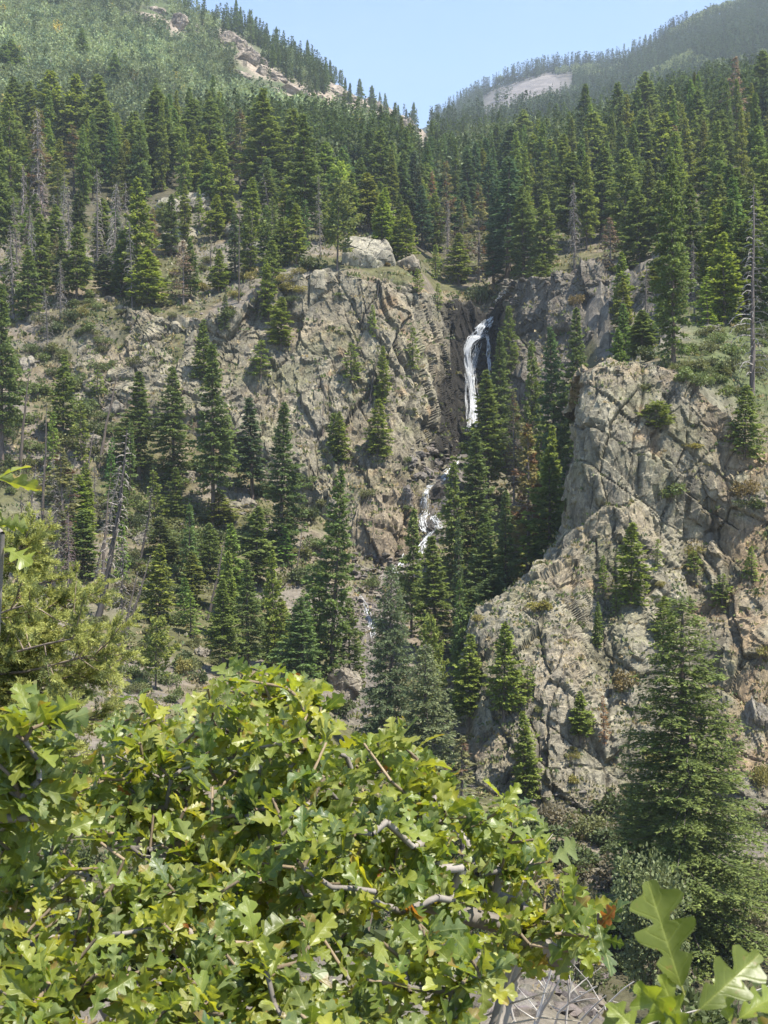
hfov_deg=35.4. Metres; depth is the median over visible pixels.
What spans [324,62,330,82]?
conifer
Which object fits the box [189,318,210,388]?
conifer
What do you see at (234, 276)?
shrub
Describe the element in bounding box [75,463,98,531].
conifer
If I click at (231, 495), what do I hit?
boulder
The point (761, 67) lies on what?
conifer
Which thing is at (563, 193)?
conifer
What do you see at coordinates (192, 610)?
conifer
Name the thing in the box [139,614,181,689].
conifer
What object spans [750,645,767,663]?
shrub
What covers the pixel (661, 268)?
conifer
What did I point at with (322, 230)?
conifer
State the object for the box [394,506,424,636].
conifer
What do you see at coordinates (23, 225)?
conifer
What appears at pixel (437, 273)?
conifer
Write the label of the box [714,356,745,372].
shrub
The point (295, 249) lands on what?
conifer
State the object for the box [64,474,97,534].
conifer
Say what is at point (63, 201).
dead tree
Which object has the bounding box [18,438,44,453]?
shrub
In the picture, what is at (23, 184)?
dead tree
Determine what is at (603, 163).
conifer
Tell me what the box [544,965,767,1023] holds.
dead branch
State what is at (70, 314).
shrub
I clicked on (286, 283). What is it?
shrub
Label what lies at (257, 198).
conifer
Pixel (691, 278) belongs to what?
dead tree
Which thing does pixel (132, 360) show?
shrub
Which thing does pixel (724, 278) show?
conifer
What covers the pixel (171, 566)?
shrub
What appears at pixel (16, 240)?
dead tree
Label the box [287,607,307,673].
conifer
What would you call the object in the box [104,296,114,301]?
boulder
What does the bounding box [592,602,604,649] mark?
conifer
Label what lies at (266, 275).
conifer
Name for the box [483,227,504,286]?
conifer
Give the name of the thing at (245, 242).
conifer
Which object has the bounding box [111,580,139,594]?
shrub
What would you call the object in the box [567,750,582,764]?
shrub
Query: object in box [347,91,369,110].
granite slab
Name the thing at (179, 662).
shrub
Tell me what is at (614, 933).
shrub
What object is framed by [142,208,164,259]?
dying conifer
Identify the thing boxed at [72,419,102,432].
shrub
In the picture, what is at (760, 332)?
shrub
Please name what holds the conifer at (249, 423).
on the ground
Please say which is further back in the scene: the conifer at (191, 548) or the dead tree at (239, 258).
the dead tree at (239, 258)
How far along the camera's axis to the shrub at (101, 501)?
153.65 m
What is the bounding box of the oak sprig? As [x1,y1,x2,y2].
[602,879,767,1023]
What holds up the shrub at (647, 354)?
on the ground
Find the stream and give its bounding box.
[359,596,374,637]
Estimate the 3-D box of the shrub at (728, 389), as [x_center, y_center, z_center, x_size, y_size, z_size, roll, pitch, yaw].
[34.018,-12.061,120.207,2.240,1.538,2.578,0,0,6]
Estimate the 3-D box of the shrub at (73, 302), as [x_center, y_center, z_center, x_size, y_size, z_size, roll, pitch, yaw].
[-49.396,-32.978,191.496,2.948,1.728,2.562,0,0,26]
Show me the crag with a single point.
(598, 435)
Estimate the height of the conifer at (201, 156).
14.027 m
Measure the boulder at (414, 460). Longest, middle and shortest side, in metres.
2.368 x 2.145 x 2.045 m
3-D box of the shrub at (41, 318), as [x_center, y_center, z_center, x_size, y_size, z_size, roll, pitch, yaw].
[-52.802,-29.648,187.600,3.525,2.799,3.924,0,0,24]
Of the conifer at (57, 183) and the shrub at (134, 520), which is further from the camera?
the conifer at (57, 183)
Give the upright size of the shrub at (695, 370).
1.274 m
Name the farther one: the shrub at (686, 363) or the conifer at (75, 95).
the conifer at (75, 95)
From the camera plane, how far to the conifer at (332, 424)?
167.08 m
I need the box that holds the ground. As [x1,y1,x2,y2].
[0,0,767,1023]
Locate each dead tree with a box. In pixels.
[3,224,19,321]
[10,198,22,273]
[18,166,27,235]
[18,376,28,472]
[20,206,33,259]
[23,464,41,537]
[27,221,38,297]
[28,108,46,210]
[33,173,49,228]
[36,287,53,352]
[39,405,49,520]
[47,459,59,523]
[48,457,79,546]
[49,499,62,586]
[53,518,62,609]
[54,259,68,321]
[59,171,67,233]
[60,186,74,275]
[61,512,77,586]
[82,465,120,580]
[86,431,96,479]
[87,168,104,267]
[91,465,101,527]
[94,430,133,621]
[97,376,118,468]
[100,486,110,595]
[105,182,122,269]
[106,219,113,270]
[113,544,129,631]
[113,571,138,668]
[121,183,129,233]
[124,222,143,307]
[124,556,150,638]
[136,486,154,558]
[206,541,224,620]
[237,199,241,302]
[250,208,253,271]
[261,175,276,233]
[296,524,302,570]
[315,177,325,258]
[322,391,324,435]
[368,353,378,407]
[442,201,452,271]
[566,183,583,269]
[636,259,655,312]
[687,241,702,319]
[727,186,767,395]
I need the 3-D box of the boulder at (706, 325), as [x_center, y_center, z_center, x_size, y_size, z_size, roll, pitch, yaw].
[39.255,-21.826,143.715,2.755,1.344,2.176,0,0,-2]
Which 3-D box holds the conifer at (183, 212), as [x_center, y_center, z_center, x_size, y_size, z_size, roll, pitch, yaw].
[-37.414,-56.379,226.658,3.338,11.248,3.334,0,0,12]
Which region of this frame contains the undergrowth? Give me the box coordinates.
[0,195,767,993]
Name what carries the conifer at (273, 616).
on the ground
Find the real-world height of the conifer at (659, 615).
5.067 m
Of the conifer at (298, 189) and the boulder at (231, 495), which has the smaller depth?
the boulder at (231, 495)
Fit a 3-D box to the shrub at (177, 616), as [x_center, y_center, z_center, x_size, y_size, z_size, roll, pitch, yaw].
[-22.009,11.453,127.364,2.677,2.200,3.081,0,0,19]
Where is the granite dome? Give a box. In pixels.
[342,236,395,267]
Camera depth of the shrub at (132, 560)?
138.62 m
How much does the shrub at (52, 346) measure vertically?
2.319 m
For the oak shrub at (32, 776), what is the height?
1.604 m
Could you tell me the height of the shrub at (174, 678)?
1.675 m
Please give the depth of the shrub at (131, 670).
101.50 m
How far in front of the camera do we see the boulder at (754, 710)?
96.35 m
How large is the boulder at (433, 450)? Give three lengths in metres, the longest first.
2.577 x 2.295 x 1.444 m
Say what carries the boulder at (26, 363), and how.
on the ground
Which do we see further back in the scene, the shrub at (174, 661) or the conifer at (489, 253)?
the conifer at (489, 253)
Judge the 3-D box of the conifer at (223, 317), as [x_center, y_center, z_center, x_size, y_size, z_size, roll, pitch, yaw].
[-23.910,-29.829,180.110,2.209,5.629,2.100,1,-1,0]
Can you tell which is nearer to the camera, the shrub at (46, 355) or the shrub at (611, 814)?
the shrub at (611, 814)
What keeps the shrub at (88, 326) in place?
on the cliff
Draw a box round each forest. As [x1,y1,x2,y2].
[0,72,767,251]
[182,0,767,191]
[426,0,767,135]
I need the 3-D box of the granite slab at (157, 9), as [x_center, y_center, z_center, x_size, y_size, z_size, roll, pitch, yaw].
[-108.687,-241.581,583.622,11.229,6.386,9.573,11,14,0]
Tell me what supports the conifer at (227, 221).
on the ground
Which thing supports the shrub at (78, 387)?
on the ground
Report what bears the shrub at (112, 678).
on the ground
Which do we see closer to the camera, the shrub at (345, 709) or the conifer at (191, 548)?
the shrub at (345, 709)
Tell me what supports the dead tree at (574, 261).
on the ground
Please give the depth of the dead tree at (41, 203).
225.88 m
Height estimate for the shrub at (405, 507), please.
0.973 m
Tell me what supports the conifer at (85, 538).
on the ground
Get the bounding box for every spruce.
[351,563,420,776]
[380,644,474,818]
[590,593,767,985]
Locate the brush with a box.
[0,264,767,985]
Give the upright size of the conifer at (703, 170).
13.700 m
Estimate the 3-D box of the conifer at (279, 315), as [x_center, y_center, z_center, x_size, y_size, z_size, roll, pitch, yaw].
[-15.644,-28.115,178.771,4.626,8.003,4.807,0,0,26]
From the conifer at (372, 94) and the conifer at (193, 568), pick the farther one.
the conifer at (372, 94)
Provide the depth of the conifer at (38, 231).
197.10 m
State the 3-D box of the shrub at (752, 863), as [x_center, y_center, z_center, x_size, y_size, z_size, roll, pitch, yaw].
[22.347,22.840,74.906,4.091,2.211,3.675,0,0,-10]
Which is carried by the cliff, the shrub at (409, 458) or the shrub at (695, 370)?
the shrub at (409, 458)
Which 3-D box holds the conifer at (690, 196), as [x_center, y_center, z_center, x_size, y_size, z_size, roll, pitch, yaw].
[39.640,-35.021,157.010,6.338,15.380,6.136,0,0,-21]
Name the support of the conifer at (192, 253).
on the ground
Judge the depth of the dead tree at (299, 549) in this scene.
149.14 m
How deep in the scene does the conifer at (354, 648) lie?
125.36 m
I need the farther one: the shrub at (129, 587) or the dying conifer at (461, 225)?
the dying conifer at (461, 225)
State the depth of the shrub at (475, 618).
102.16 m
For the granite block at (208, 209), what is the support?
on the ground
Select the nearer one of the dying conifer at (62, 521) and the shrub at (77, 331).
the dying conifer at (62, 521)
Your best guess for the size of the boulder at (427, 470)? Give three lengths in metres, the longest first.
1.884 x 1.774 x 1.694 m
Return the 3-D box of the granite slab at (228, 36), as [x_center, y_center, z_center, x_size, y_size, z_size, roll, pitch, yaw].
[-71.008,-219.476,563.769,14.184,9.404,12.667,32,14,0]
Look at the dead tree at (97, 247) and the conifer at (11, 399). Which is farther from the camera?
the dead tree at (97, 247)
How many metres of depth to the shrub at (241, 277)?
196.88 m
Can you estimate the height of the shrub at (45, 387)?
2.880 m
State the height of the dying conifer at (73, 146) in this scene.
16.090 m
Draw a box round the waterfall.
[394,292,505,567]
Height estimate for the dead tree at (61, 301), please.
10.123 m
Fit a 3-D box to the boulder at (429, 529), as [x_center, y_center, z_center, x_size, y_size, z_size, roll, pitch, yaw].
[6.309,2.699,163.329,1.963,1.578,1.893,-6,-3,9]
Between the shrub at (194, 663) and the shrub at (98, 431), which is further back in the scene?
the shrub at (98, 431)
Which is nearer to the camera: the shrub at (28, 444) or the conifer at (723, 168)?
the shrub at (28, 444)
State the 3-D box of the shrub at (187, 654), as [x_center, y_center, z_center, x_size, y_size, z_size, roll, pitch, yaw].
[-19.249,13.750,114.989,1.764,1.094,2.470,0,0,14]
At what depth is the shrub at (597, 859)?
76.19 m
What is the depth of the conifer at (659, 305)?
154.97 m
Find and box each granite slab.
[134,13,155,22]
[149,6,167,14]
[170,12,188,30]
[218,30,247,50]
[234,45,267,66]
[234,69,251,78]
[258,64,288,82]
[282,83,303,94]
[327,82,354,102]
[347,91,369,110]
[365,98,392,113]
[401,115,415,129]
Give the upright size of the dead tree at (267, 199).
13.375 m
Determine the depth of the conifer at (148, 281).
189.88 m
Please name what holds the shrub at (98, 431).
on the ground
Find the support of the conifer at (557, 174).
on the ground
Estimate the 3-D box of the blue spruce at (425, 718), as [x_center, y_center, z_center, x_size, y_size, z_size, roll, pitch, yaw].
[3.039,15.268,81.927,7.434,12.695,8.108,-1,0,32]
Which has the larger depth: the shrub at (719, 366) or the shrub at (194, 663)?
the shrub at (719, 366)
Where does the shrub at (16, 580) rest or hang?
on the ground
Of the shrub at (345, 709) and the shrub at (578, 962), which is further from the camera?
the shrub at (345, 709)
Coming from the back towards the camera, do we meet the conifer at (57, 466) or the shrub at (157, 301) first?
the shrub at (157, 301)
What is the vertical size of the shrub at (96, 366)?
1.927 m
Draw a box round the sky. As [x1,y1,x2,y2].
[177,0,732,128]
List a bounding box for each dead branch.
[37,756,245,1021]
[403,834,581,1023]
[472,957,597,1023]
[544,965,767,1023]
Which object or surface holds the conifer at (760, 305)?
on the ground
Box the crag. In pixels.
[459,357,767,828]
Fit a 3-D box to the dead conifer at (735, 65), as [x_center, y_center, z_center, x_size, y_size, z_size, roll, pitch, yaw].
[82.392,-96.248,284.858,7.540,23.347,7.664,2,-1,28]
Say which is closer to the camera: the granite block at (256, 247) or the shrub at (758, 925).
the shrub at (758, 925)
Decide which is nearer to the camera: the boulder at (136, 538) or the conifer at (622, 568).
the conifer at (622, 568)
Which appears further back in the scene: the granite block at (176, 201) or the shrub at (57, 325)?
the granite block at (176, 201)
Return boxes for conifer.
[0,43,14,78]
[0,76,28,125]
[0,91,29,209]
[0,134,25,275]
[0,190,19,221]
[0,244,21,311]
[0,283,31,467]
[1,39,28,68]
[11,249,48,319]
[16,178,31,212]
[16,208,34,243]
[17,81,39,135]
[20,109,56,209]
[21,214,58,294]
[26,69,73,155]
[27,194,47,230]
[29,166,49,212]
[34,225,51,263]
[37,445,85,557]
[40,410,59,472]
[43,508,78,586]
[44,204,67,260]
[45,160,68,213]
[45,354,82,437]
[45,458,76,502]
[49,233,64,298]
[51,240,73,300]
[55,222,93,300]
[56,73,89,162]
[62,124,79,194]
[62,510,101,579]
[63,486,74,521]
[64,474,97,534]
[66,190,89,230]
[67,101,124,180]
[69,196,85,225]
[70,403,91,465]
[73,73,115,134]
[74,27,90,54]
[75,238,91,283]
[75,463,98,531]
[87,370,106,404]
[89,198,113,267]
[90,254,116,293]
[100,436,116,506]
[100,466,135,532]
[103,230,135,296]
[105,209,127,255]
[106,52,124,84]
[108,494,123,531]
[110,240,134,288]
[111,175,125,224]
[111,520,130,582]
[112,371,157,479]
[118,176,160,294]
[120,111,139,152]
[122,419,138,496]
[124,249,171,306]
[128,87,188,184]
[138,149,165,186]
[139,544,175,618]
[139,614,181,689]
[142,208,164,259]
[143,518,179,561]
[144,469,169,523]
[147,365,194,486]
[153,201,170,230]
[157,194,180,256]
[160,467,192,521]
[169,240,194,304]
[171,98,208,166]
[175,576,201,624]
[175,592,203,636]
[177,183,193,237]
[177,502,201,588]
[178,552,208,604]
[180,237,202,300]
[187,342,241,527]
[188,133,213,191]
[189,186,206,227]
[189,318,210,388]
[190,99,233,184]
[196,523,224,582]
[201,194,225,240]
[202,578,245,674]
[203,249,231,292]
[204,491,239,526]
[210,135,238,227]
[210,551,238,643]
[215,196,230,225]
[217,294,230,330]
[218,522,247,606]
[225,210,244,274]
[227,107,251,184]
[232,0,241,32]
[232,87,290,195]
[232,396,267,499]
[232,559,265,665]
[236,177,261,239]
[236,209,260,271]
[236,505,283,587]
[246,9,254,46]
[248,339,271,378]
[249,176,261,225]
[255,205,274,258]
[255,239,286,287]
[255,548,290,668]
[257,259,277,325]
[260,197,282,262]
[260,401,312,558]
[264,107,310,190]
[264,297,294,349]
[266,216,289,267]
[267,596,324,682]
[269,43,276,67]
[269,195,281,229]
[270,598,291,654]
[276,47,281,65]
[276,526,297,566]
[277,178,290,223]
[280,203,308,266]
[281,113,328,242]
[284,179,302,225]
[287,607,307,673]
[297,593,323,676]
[299,199,311,244]
[300,589,312,624]
[301,466,355,675]
[304,570,330,665]
[305,40,311,59]
[311,169,328,230]
[312,141,338,199]
[318,201,344,239]
[321,178,365,270]
[321,411,352,469]
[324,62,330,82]
[328,601,367,676]
[329,411,351,463]
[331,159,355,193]
[334,66,337,83]
[337,69,343,86]
[339,172,360,233]
[341,342,364,381]
[346,83,352,103]
[354,78,365,98]
[356,172,391,233]
[362,398,395,456]
[365,129,397,194]
[367,85,377,107]
[368,304,378,336]
[370,181,392,214]
[371,187,395,235]
[371,193,398,252]
[373,345,392,403]
[383,93,388,113]
[389,215,404,257]
[390,205,420,260]
[391,194,406,241]
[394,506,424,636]
[395,105,401,120]
[403,536,455,660]
[404,327,422,371]
[405,177,430,230]
[409,102,416,122]
[411,610,449,723]
[412,268,424,291]
[427,172,438,248]
[428,244,442,281]
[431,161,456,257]
[431,461,475,600]
[433,283,443,310]
[435,431,498,584]
[438,735,488,863]
[441,233,472,284]
[446,587,477,664]
[446,589,490,667]
[447,576,467,703]
[449,369,509,510]
[449,516,465,647]
[449,633,488,724]
[453,199,472,266]
[454,523,493,624]
[461,513,496,585]
[463,541,499,610]
[466,141,482,216]
[467,183,489,280]
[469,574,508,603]
[475,156,496,231]
[481,181,506,266]
[482,156,530,278]
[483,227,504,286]
[484,621,530,724]
[485,331,520,472]
[491,490,523,592]
[492,519,530,588]
[494,124,522,177]
[495,304,520,383]
[497,388,525,524]
[503,186,542,277]
[503,421,546,579]
[508,516,543,582]
[510,711,544,803]
[513,109,534,136]
[515,513,543,568]
[516,454,564,564]
[517,339,548,514]
[521,666,535,700]
[522,256,538,277]
[523,133,544,167]
[527,193,563,270]
[531,254,551,277]
[532,325,573,503]
[535,423,564,551]
[536,138,560,196]
[540,152,593,249]
[541,133,570,225]
[544,118,550,130]
[549,307,588,455]
[558,498,566,511]
[568,690,596,742]
[574,83,601,138]
[576,111,610,176]
[584,146,629,239]
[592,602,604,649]
[594,217,619,272]
[596,554,608,594]
[598,695,610,745]
[601,148,649,254]
[602,81,625,127]
[605,302,631,361]
[609,278,633,328]
[609,522,657,606]
[610,251,635,307]
[610,587,621,616]
[610,786,654,891]
[611,327,628,362]
[613,186,658,265]
[615,71,661,132]
[624,310,662,359]
[626,109,655,163]
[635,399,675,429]
[637,257,666,292]
[639,113,676,187]
[641,180,673,245]
[645,152,697,362]
[647,596,679,654]
[649,293,669,322]
[651,539,663,566]
[653,85,680,126]
[657,225,689,310]
[664,184,708,300]
[665,125,687,174]
[683,141,729,211]
[684,550,702,576]
[687,89,714,140]
[690,275,723,326]
[692,114,710,147]
[692,198,724,302]
[695,110,737,163]
[696,160,724,219]
[698,174,743,272]
[702,232,750,323]
[705,164,744,207]
[708,573,732,607]
[714,198,737,305]
[716,164,739,239]
[717,176,758,272]
[718,56,747,125]
[724,217,761,311]
[724,217,767,317]
[724,384,767,459]
[725,167,757,221]
[737,188,767,271]
[740,169,767,243]
[741,546,762,580]
[742,158,767,232]
[744,49,767,105]
[748,229,767,320]
[750,165,767,226]
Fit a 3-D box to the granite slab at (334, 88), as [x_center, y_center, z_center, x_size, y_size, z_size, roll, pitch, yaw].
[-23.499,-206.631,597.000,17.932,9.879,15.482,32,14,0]
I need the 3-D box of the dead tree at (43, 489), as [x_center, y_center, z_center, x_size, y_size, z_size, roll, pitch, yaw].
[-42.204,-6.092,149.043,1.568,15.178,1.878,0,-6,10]
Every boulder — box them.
[18,355,35,373]
[82,432,101,451]
[87,289,104,297]
[103,400,126,420]
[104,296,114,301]
[124,654,142,663]
[132,531,147,543]
[184,470,199,483]
[194,646,211,656]
[222,491,252,508]
[241,497,256,508]
[248,403,261,415]
[274,596,288,607]
[327,667,362,699]
[396,254,420,273]
[400,485,413,508]
[407,455,417,467]
[411,471,426,479]
[415,451,426,458]
[423,467,433,478]
[423,526,435,535]
[426,446,438,455]
[429,480,448,500]
[434,458,442,466]
[435,533,445,541]
[439,496,458,514]
[702,324,721,329]
[743,696,767,736]
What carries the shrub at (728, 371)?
on the ground
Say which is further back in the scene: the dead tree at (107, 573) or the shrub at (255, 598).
the shrub at (255, 598)
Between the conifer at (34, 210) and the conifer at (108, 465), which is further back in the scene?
the conifer at (34, 210)
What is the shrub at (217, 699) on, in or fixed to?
on the ground
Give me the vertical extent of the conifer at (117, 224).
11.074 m
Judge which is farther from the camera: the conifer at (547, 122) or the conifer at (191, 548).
the conifer at (547, 122)
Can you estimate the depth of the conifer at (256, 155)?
253.98 m
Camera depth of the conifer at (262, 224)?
202.02 m
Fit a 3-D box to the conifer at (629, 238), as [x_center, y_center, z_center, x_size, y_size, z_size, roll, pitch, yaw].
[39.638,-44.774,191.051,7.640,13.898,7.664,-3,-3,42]
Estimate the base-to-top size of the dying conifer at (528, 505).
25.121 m
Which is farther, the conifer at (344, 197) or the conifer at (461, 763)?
the conifer at (344, 197)
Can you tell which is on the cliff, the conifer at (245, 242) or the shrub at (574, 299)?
the shrub at (574, 299)
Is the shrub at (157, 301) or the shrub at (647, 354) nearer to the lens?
the shrub at (647, 354)
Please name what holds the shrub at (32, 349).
on the ground
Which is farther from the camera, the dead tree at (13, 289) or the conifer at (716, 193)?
the dead tree at (13, 289)
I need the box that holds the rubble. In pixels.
[28,237,684,1020]
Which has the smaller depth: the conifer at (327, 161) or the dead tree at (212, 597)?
the dead tree at (212, 597)
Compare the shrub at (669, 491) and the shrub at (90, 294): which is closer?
the shrub at (669, 491)
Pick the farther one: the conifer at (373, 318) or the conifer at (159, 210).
the conifer at (159, 210)
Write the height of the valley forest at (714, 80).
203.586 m
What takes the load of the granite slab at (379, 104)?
on the ground
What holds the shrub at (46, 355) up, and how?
on the ground
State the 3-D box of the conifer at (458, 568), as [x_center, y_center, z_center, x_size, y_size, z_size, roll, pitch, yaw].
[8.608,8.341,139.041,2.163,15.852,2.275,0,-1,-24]
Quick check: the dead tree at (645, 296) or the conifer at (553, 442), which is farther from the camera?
the dead tree at (645, 296)
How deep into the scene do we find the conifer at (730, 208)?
151.91 m
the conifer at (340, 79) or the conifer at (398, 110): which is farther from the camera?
the conifer at (398, 110)
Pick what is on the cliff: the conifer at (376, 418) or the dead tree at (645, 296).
the conifer at (376, 418)
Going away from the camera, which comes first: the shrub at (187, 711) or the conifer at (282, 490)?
the shrub at (187, 711)
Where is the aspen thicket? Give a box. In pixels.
[0,0,418,136]
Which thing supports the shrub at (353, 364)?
on the cliff
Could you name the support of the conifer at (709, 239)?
on the ground
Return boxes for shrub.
[0,465,19,483]
[0,465,41,624]
[0,680,92,862]
[0,801,518,1023]
[3,576,18,586]
[4,876,207,994]
[5,529,18,540]
[7,411,40,423]
[12,457,38,468]
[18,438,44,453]
[19,380,40,393]
[22,343,41,354]
[26,381,50,396]
[30,313,56,326]
[34,351,51,360]
[38,477,55,484]
[40,324,59,333]
[43,342,57,354]
[44,367,69,377]
[44,430,77,450]
[45,471,59,483]
[50,321,67,331]
[50,651,74,659]
[55,350,72,359]
[59,310,81,323]
[61,654,629,1023]
[66,298,80,305]
[69,372,87,390]
[69,380,81,391]
[70,396,100,417]
[72,306,88,316]
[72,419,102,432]
[73,327,83,336]
[75,688,93,698]
[81,321,95,333]
[83,290,94,298]
[83,298,96,303]
[84,615,103,627]
[86,427,113,437]
[88,361,111,372]
[93,335,114,345]
[93,345,108,353]
[95,451,123,470]
[95,495,122,508]
[96,422,128,431]
[101,670,122,683]
[102,634,134,647]
[107,593,135,607]
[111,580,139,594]
[113,555,141,570]
[117,664,141,677]
[123,703,139,709]
[124,682,145,693]
[125,356,142,366]
[125,513,150,530]
[128,298,144,305]
[128,524,161,538]
[131,669,157,680]
[133,682,154,693]
[136,296,173,306]
[137,631,167,647]
[141,651,165,665]
[148,514,186,531]
[148,591,176,602]
[152,671,181,684]
[157,276,171,286]
[158,693,181,702]
[161,528,203,545]
[161,562,181,574]
[162,542,188,557]
[163,587,183,597]
[164,460,194,476]
[166,556,186,564]
[166,610,192,625]
[168,268,181,275]
[169,906,432,958]
[170,594,186,604]
[171,654,197,669]
[174,655,192,673]
[175,650,193,658]
[179,659,202,671]
[181,706,198,717]
[185,543,223,559]
[187,458,210,475]
[188,636,201,645]
[188,669,208,682]
[190,539,211,550]
[191,527,220,536]
[194,282,209,290]
[198,255,213,263]
[206,275,231,289]
[206,695,223,705]
[209,629,241,643]
[210,529,227,540]
[215,510,240,522]
[224,309,235,318]
[225,272,236,280]
[226,290,240,297]
[234,634,260,646]
[236,272,246,280]
[236,530,252,541]
[240,265,259,273]
[240,648,268,657]
[243,271,259,280]
[243,596,262,608]
[245,645,269,654]
[248,484,273,495]
[255,530,278,540]
[272,517,298,529]
[275,273,293,283]
[278,283,292,293]
[280,281,294,286]
[287,505,321,520]
[287,544,311,557]
[287,566,316,583]
[293,285,307,294]
[299,255,327,271]
[301,537,330,551]
[330,698,356,717]
[351,361,364,372]
[358,488,378,500]
[361,577,380,587]
[403,505,411,511]
[404,456,412,464]
[462,283,491,304]
[470,614,484,621]
[470,934,483,953]
[482,879,543,905]
[487,284,498,295]
[523,599,552,614]
[524,813,576,852]
[530,802,577,832]
[534,705,543,712]
[536,882,558,905]
[538,869,602,987]
[549,841,596,867]
[562,811,616,840]
[563,849,601,873]
[567,294,586,306]
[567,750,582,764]
[568,775,579,783]
[571,967,614,1010]
[584,795,619,817]
[591,851,619,888]
[595,782,671,814]
[595,923,616,937]
[610,841,694,1021]
[611,667,639,692]
[634,951,696,979]
[636,345,659,361]
[637,383,650,389]
[640,966,767,1023]
[654,581,665,588]
[658,483,686,502]
[669,360,700,370]
[673,366,693,384]
[677,366,702,372]
[680,342,698,353]
[684,442,703,449]
[684,545,706,562]
[687,372,707,391]
[690,357,710,370]
[692,945,733,973]
[693,325,726,336]
[693,373,715,385]
[697,339,717,352]
[701,912,737,943]
[703,332,729,343]
[707,372,729,382]
[713,366,731,376]
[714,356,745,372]
[714,363,731,371]
[714,861,767,888]
[718,385,734,395]
[718,855,767,880]
[719,342,745,357]
[719,917,767,960]
[729,324,749,334]
[729,479,760,500]
[732,498,766,513]
[733,874,767,905]
[739,317,757,325]
[746,362,767,377]
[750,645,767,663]
[750,764,767,788]
[755,326,767,337]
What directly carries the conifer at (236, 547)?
on the ground
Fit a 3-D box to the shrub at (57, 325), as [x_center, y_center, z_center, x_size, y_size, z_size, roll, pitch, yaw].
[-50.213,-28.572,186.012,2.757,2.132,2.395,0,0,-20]
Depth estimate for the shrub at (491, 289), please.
216.73 m
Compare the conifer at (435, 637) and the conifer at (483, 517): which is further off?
the conifer at (483, 517)
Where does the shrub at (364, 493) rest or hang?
on the cliff
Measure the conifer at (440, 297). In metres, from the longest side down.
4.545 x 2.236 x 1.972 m
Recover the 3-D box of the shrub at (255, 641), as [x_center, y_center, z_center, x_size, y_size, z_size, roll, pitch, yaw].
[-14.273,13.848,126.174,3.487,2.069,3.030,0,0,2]
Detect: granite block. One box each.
[150,238,187,255]
[154,197,187,219]
[163,226,198,240]
[176,192,211,210]
[205,207,240,222]
[222,223,258,237]
[245,241,265,253]
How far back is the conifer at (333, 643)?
122.13 m
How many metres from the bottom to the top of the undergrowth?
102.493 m
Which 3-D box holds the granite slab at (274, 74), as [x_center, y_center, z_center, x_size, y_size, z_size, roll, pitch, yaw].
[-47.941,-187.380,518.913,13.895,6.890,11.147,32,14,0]
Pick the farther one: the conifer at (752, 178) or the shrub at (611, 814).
the conifer at (752, 178)
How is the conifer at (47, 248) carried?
on the ground
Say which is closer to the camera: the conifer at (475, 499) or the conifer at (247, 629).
the conifer at (247, 629)
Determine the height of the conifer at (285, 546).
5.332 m
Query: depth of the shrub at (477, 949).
16.78 m
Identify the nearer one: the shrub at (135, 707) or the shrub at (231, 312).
the shrub at (135, 707)
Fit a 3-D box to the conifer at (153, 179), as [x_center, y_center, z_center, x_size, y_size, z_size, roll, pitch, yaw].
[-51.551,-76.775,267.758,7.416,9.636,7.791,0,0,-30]
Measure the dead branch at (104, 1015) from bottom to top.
1.434 m
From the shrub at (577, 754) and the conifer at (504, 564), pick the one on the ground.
the conifer at (504, 564)
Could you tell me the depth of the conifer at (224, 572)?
125.58 m
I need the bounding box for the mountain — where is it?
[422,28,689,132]
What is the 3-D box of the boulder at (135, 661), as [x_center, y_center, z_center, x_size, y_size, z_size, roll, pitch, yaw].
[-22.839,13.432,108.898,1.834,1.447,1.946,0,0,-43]
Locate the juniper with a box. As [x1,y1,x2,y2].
[0,500,154,846]
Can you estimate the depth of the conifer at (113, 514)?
149.11 m
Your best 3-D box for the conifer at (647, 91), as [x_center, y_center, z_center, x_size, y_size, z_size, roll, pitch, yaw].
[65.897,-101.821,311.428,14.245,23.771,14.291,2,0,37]
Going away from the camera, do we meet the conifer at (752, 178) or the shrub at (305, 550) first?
the shrub at (305, 550)
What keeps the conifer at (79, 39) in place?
on the ground
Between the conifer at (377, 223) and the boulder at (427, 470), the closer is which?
the boulder at (427, 470)
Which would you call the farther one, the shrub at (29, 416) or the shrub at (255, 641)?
the shrub at (29, 416)
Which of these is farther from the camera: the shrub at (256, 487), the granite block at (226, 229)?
the granite block at (226, 229)
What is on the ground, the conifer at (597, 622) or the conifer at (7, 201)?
the conifer at (7, 201)
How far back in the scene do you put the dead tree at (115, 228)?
206.30 m
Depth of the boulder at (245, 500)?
160.54 m
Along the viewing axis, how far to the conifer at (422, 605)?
135.28 m
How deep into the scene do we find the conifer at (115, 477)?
148.83 m
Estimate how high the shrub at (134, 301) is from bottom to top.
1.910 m
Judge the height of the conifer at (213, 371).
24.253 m
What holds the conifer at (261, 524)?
on the ground
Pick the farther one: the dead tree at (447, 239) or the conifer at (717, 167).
the dead tree at (447, 239)
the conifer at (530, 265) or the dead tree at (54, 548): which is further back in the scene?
the conifer at (530, 265)
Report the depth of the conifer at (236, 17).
618.05 m
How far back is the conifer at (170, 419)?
160.74 m
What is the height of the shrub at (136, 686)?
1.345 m
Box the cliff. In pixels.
[26,257,634,566]
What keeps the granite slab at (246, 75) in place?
on the ground
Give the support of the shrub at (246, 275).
on the ground
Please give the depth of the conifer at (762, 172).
190.53 m
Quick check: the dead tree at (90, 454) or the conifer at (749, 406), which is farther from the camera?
the dead tree at (90, 454)
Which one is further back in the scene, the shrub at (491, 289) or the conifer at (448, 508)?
the shrub at (491, 289)

